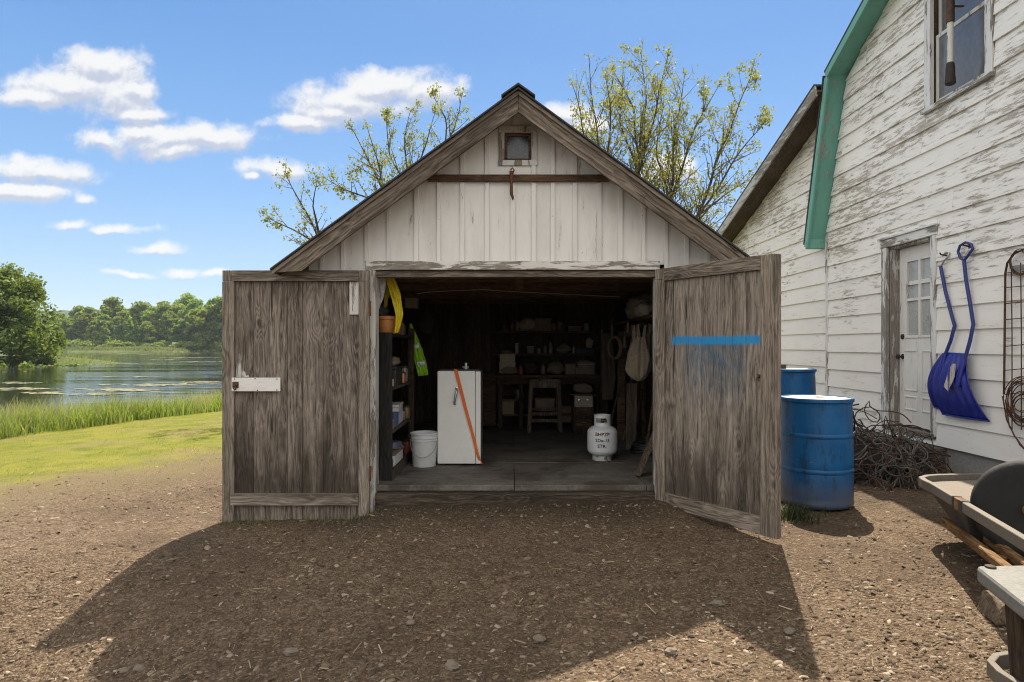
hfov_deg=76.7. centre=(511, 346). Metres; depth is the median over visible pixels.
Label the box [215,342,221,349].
shore bush
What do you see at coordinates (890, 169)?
house
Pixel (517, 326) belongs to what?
jar
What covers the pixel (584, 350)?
flat case
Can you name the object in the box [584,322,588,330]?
tin
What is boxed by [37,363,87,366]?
shore bush
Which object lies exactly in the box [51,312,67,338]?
leafy tree
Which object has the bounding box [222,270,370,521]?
door
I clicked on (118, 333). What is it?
pointed tree
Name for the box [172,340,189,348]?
shore bush
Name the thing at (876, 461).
wire heap
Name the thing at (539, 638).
stone
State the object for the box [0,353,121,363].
point sedge
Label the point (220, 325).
leafy tree
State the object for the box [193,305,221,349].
leafy tree
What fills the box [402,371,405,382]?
jar
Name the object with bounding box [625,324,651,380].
hanging sack
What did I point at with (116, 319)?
leafy tree
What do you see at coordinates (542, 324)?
card box
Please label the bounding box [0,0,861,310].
sky
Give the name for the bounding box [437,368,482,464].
fridge
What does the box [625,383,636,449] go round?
plank
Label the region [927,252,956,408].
snow shovel
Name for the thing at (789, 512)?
grass tuft
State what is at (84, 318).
leafy tree
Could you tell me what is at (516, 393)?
paint can
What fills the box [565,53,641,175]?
spring tree
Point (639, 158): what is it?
spring tree
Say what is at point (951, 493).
garden cart
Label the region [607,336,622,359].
rope coil
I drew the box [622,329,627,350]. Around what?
hand tool
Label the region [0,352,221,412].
lake
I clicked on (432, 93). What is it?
spring tree
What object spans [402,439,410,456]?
tin
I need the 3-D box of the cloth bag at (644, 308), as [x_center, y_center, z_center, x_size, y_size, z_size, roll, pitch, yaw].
[1.412,-0.409,6.957,0.219,0.168,0.379,0,0,0]
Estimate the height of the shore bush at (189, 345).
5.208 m
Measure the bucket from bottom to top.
0.334 m
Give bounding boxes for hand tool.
[609,319,614,340]
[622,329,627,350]
[625,315,630,336]
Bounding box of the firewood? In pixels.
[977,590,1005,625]
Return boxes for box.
[404,298,418,307]
[499,354,515,362]
[499,363,515,372]
[515,343,518,352]
[527,346,533,352]
[534,397,554,411]
[535,318,550,330]
[562,405,570,421]
[564,363,575,373]
[567,326,581,330]
[577,363,594,373]
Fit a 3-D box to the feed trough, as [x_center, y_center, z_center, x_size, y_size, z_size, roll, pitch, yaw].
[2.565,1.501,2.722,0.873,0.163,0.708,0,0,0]
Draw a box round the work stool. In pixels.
[527,378,562,432]
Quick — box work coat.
[601,333,615,399]
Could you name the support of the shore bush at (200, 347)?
on the ground at (50, 452)
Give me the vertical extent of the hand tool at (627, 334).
0.262 m
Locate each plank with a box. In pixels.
[600,357,607,418]
[617,332,625,438]
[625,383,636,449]
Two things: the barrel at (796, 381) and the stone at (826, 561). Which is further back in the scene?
the barrel at (796, 381)
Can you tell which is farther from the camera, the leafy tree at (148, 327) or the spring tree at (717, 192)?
the leafy tree at (148, 327)
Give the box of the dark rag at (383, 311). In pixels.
[379,306,389,315]
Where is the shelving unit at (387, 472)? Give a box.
[379,328,413,480]
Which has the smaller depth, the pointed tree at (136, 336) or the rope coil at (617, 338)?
the rope coil at (617, 338)
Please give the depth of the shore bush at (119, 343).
283.64 m
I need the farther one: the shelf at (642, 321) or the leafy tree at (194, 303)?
the leafy tree at (194, 303)
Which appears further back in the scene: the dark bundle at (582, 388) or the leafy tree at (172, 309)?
the leafy tree at (172, 309)
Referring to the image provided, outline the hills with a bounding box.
[5,310,219,341]
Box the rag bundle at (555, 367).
[546,361,564,373]
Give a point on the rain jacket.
(392, 290)
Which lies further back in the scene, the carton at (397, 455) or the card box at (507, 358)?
the card box at (507, 358)
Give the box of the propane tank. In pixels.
[587,414,617,460]
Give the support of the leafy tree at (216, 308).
on the ground at (50, 452)
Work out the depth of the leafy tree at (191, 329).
288.94 m
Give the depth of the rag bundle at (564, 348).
9.82 m
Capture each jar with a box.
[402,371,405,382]
[515,320,518,330]
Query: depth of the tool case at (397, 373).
6.00 m
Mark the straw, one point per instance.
(452, 591)
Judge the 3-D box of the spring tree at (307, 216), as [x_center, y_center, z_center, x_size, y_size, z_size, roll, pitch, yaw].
[-4.615,-1.348,14.543,2.456,5.909,1.324,0,0,23]
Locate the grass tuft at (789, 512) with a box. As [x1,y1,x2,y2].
[781,495,831,525]
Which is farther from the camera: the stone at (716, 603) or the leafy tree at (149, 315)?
the leafy tree at (149, 315)
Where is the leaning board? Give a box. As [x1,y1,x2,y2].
[634,431,652,476]
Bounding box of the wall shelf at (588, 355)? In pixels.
[492,353,593,369]
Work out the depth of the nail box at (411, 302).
7.00 m
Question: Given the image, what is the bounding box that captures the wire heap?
[852,401,953,490]
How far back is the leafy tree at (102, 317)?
298.36 m
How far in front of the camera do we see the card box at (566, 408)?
9.50 m
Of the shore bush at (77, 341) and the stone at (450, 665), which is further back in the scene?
the shore bush at (77, 341)
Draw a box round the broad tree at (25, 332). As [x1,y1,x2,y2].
[0,262,67,364]
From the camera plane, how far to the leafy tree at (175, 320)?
306.14 m
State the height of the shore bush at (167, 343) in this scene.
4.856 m
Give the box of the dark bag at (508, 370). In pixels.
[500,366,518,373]
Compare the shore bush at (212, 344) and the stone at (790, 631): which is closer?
the stone at (790, 631)
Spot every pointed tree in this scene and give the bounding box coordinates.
[84,321,93,340]
[89,319,103,343]
[96,319,110,344]
[110,320,124,340]
[118,313,133,341]
[129,322,142,342]
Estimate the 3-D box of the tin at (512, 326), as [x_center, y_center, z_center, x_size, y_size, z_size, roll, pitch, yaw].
[0.005,-0.310,9.835,0.071,0.131,0.071,0,0,0]
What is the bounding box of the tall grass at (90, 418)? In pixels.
[0,389,221,439]
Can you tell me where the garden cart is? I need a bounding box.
[918,473,1023,565]
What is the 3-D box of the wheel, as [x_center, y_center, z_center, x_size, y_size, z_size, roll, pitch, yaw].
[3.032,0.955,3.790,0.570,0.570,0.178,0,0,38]
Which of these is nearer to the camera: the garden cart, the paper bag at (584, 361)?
the garden cart
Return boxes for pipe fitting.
[463,363,468,368]
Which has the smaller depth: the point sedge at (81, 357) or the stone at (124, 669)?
the stone at (124, 669)
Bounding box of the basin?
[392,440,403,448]
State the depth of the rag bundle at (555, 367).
9.49 m
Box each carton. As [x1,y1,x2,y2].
[392,412,398,426]
[392,448,402,467]
[519,317,534,330]
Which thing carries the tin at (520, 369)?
on the workbench
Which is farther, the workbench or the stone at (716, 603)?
the workbench
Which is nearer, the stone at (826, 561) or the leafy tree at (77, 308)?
the stone at (826, 561)
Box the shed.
[222,82,780,538]
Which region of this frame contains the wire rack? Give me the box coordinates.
[1002,248,1023,448]
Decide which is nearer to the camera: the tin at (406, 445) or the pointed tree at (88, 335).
the tin at (406, 445)
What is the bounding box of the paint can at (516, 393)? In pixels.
[515,389,523,398]
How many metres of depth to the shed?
5.40 m
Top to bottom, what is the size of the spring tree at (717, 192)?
8.578 m
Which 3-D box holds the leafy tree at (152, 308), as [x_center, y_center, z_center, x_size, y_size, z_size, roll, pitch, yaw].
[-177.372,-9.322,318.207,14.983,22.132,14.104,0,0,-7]
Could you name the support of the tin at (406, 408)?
on the shelving unit at (387, 472)
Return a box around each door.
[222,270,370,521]
[655,253,780,538]
[896,242,929,429]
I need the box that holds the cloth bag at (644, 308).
[633,301,652,316]
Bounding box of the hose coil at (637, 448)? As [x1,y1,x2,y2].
[630,439,652,455]
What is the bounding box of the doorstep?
[855,433,946,467]
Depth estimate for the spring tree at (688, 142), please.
17.71 m
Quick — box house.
[716,0,1023,472]
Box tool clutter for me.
[523,361,539,373]
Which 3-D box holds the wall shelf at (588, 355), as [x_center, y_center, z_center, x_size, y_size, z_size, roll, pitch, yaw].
[0.470,0.225,9.875,1.540,0.250,0.310,0,0,0]
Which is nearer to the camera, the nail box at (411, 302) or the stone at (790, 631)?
the stone at (790, 631)
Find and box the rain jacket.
[383,278,402,332]
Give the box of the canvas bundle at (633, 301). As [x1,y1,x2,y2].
[625,291,652,318]
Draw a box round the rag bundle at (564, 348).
[556,343,571,352]
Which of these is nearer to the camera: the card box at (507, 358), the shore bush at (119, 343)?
the card box at (507, 358)
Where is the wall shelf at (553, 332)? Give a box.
[492,331,593,346]
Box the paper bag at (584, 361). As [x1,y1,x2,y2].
[576,360,594,363]
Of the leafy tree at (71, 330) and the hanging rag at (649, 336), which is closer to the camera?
the hanging rag at (649, 336)
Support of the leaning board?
on the shed
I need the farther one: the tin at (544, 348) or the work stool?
the tin at (544, 348)
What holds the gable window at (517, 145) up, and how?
in the shed
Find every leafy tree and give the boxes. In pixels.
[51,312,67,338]
[59,319,72,339]
[64,323,82,340]
[68,305,83,330]
[72,306,101,340]
[72,324,88,340]
[73,312,96,339]
[89,314,115,337]
[100,296,124,331]
[106,315,127,334]
[113,310,131,330]
[128,301,148,339]
[138,321,157,343]
[139,306,160,343]
[140,310,159,337]
[152,303,178,340]
[156,301,170,329]
[157,313,175,341]
[162,317,181,341]
[168,319,192,341]
[169,306,178,342]
[173,292,202,341]
[174,303,184,333]
[177,298,206,341]
[179,309,206,341]
[183,309,211,340]
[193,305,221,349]
[206,296,221,306]
[207,297,221,342]
[217,309,221,341]
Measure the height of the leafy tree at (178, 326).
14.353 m
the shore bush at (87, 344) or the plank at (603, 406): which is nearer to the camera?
the plank at (603, 406)
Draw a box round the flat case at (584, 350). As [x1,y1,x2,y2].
[575,348,594,352]
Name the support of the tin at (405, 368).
on the shelving unit at (387, 472)
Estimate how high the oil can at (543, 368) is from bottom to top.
0.158 m
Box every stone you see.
[119,666,129,672]
[133,664,144,671]
[283,647,299,655]
[406,619,414,625]
[445,660,459,670]
[533,635,545,642]
[664,647,677,655]
[710,599,723,606]
[783,627,795,635]
[822,560,831,563]
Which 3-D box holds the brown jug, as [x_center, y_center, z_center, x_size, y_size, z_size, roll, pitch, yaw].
[0.734,-0.341,9.870,0.132,0.192,0.132,0,0,0]
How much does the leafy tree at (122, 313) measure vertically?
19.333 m
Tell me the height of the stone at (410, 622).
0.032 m
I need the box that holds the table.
[978,564,1023,681]
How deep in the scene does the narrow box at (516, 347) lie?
9.80 m
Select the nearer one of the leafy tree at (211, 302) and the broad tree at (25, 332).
the broad tree at (25, 332)
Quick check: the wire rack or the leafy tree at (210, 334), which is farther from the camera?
the leafy tree at (210, 334)
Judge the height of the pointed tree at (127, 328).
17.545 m
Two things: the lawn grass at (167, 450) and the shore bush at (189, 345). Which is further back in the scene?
the shore bush at (189, 345)
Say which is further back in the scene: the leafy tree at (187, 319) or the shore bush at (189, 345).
the leafy tree at (187, 319)
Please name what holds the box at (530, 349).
on the wall shelf at (588, 355)
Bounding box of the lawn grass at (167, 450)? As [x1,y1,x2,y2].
[0,415,221,505]
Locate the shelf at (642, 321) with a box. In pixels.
[614,314,652,336]
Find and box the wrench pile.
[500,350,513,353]
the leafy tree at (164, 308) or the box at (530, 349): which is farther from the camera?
the leafy tree at (164, 308)
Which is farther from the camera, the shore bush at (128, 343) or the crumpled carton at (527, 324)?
the shore bush at (128, 343)
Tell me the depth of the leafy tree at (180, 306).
328.10 m
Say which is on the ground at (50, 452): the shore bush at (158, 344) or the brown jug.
the shore bush at (158, 344)
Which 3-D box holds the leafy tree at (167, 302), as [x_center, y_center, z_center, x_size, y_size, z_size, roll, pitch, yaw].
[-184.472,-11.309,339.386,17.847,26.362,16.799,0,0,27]
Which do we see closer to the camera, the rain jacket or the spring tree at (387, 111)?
the rain jacket
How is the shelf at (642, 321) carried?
attached to the shed
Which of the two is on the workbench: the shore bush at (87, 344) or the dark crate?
the dark crate
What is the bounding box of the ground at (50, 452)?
[0,342,1007,681]
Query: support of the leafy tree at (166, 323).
on the ground at (50, 452)
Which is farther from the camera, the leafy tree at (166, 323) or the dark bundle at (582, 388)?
the leafy tree at (166, 323)
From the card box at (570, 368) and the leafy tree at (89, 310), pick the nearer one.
the card box at (570, 368)
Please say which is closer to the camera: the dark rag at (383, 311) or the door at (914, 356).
the dark rag at (383, 311)
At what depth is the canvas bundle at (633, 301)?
7.17 m
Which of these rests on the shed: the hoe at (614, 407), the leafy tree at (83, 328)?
the hoe at (614, 407)
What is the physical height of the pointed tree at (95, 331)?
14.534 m
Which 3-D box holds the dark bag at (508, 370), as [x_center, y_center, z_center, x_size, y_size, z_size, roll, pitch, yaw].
[-0.041,0.333,9.405,0.276,0.107,0.123,0,0,0]
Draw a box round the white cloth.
[379,278,385,307]
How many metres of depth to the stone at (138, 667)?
3.55 m
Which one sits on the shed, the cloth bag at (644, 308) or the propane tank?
the propane tank
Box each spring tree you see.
[257,157,331,246]
[314,117,393,202]
[369,99,444,181]
[426,80,474,147]
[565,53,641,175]
[593,33,684,205]
[641,64,726,227]
[673,52,774,230]
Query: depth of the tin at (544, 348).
9.81 m
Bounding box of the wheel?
[970,460,1023,556]
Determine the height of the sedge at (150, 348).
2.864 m
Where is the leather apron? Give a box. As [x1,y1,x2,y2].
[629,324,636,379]
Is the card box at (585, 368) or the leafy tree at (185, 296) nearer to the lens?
the card box at (585, 368)
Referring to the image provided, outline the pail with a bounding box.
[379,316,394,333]
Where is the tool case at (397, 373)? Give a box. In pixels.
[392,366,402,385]
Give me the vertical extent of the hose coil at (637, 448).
0.147 m
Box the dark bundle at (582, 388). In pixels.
[572,383,592,392]
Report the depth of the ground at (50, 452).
4.14 m
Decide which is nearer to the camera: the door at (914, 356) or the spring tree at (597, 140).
the door at (914, 356)
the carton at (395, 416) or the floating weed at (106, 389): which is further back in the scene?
the floating weed at (106, 389)
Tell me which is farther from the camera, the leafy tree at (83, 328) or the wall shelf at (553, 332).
the leafy tree at (83, 328)
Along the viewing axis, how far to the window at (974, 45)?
6.39 m
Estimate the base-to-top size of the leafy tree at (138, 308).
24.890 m
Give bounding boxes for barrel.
[781,364,816,394]
[781,394,854,509]
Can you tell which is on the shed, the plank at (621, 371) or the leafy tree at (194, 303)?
the plank at (621, 371)
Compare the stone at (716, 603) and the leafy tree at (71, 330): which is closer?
the stone at (716, 603)
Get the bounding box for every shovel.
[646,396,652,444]
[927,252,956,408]
[933,241,989,421]
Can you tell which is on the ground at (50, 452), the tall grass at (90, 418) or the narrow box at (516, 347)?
the tall grass at (90, 418)
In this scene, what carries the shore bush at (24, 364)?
on the ground at (50, 452)
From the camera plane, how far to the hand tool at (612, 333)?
8.29 m
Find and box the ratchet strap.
[453,369,481,463]
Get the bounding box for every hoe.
[611,329,629,425]
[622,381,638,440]
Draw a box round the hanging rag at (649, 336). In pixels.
[646,324,652,372]
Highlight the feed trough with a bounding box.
[987,651,1020,681]
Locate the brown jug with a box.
[556,318,563,330]
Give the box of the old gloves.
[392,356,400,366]
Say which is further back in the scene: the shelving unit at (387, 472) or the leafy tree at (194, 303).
the leafy tree at (194, 303)
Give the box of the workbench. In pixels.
[496,373,599,427]
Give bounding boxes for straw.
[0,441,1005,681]
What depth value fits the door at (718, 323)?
4.89 m
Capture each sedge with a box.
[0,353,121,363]
[59,346,220,351]
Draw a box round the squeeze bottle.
[549,341,552,352]
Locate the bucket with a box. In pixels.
[410,430,437,467]
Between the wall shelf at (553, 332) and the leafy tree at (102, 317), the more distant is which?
the leafy tree at (102, 317)
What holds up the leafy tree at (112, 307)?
on the ground at (50, 452)
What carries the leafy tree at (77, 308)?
on the ground at (50, 452)
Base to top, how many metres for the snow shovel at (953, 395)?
1.704 m
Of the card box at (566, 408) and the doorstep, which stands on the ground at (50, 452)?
the doorstep
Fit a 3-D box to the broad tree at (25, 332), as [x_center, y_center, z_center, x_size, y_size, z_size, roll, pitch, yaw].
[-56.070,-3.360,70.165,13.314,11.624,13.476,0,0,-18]
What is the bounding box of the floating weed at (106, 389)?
[0,353,221,394]
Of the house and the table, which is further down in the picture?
the table
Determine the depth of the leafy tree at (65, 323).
295.05 m
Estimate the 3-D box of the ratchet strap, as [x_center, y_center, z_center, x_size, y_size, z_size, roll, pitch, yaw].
[-0.449,0.695,6.492,0.311,0.948,0.136,0,0,0]
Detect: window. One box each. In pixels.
[498,126,536,165]
[920,0,995,114]
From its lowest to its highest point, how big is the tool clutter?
0.199 m
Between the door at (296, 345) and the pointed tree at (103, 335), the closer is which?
the door at (296, 345)
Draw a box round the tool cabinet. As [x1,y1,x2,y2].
[569,392,596,433]
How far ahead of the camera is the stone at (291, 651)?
3.42 m
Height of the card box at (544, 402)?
0.196 m
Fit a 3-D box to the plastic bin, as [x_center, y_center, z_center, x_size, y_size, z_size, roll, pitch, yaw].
[-1.170,0.643,6.300,0.182,0.190,0.352,0,0,-3]
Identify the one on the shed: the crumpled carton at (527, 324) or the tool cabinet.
the tool cabinet
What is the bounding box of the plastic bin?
[392,402,402,423]
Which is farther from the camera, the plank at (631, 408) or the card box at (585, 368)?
the card box at (585, 368)
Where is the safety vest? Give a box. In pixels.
[410,323,427,375]
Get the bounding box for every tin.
[402,365,407,380]
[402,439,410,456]
[403,405,409,417]
[510,322,514,330]
[518,365,522,373]
[543,344,546,352]
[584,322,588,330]
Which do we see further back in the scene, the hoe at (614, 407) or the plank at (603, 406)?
the plank at (603, 406)
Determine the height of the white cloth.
0.325 m
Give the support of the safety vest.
hanging from the shelving unit at (387, 472)
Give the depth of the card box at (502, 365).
9.40 m
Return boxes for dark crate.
[502,398,513,413]
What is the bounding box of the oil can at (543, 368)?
[541,363,545,373]
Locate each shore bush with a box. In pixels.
[0,360,34,366]
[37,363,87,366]
[64,339,85,346]
[75,340,97,347]
[108,340,126,346]
[121,341,135,346]
[151,342,165,346]
[156,340,171,345]
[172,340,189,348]
[182,341,197,350]
[194,341,207,349]
[196,340,218,348]
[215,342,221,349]
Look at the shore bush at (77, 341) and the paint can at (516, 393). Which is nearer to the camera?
the paint can at (516, 393)
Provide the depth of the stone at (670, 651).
3.28 m
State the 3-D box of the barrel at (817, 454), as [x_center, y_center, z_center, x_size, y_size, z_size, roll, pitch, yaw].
[2.585,0.867,5.500,0.584,0.919,0.584,0,0,0]
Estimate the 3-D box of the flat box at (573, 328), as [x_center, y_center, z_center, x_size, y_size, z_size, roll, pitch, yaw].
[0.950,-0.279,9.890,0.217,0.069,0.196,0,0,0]
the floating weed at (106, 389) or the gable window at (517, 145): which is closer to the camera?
the gable window at (517, 145)

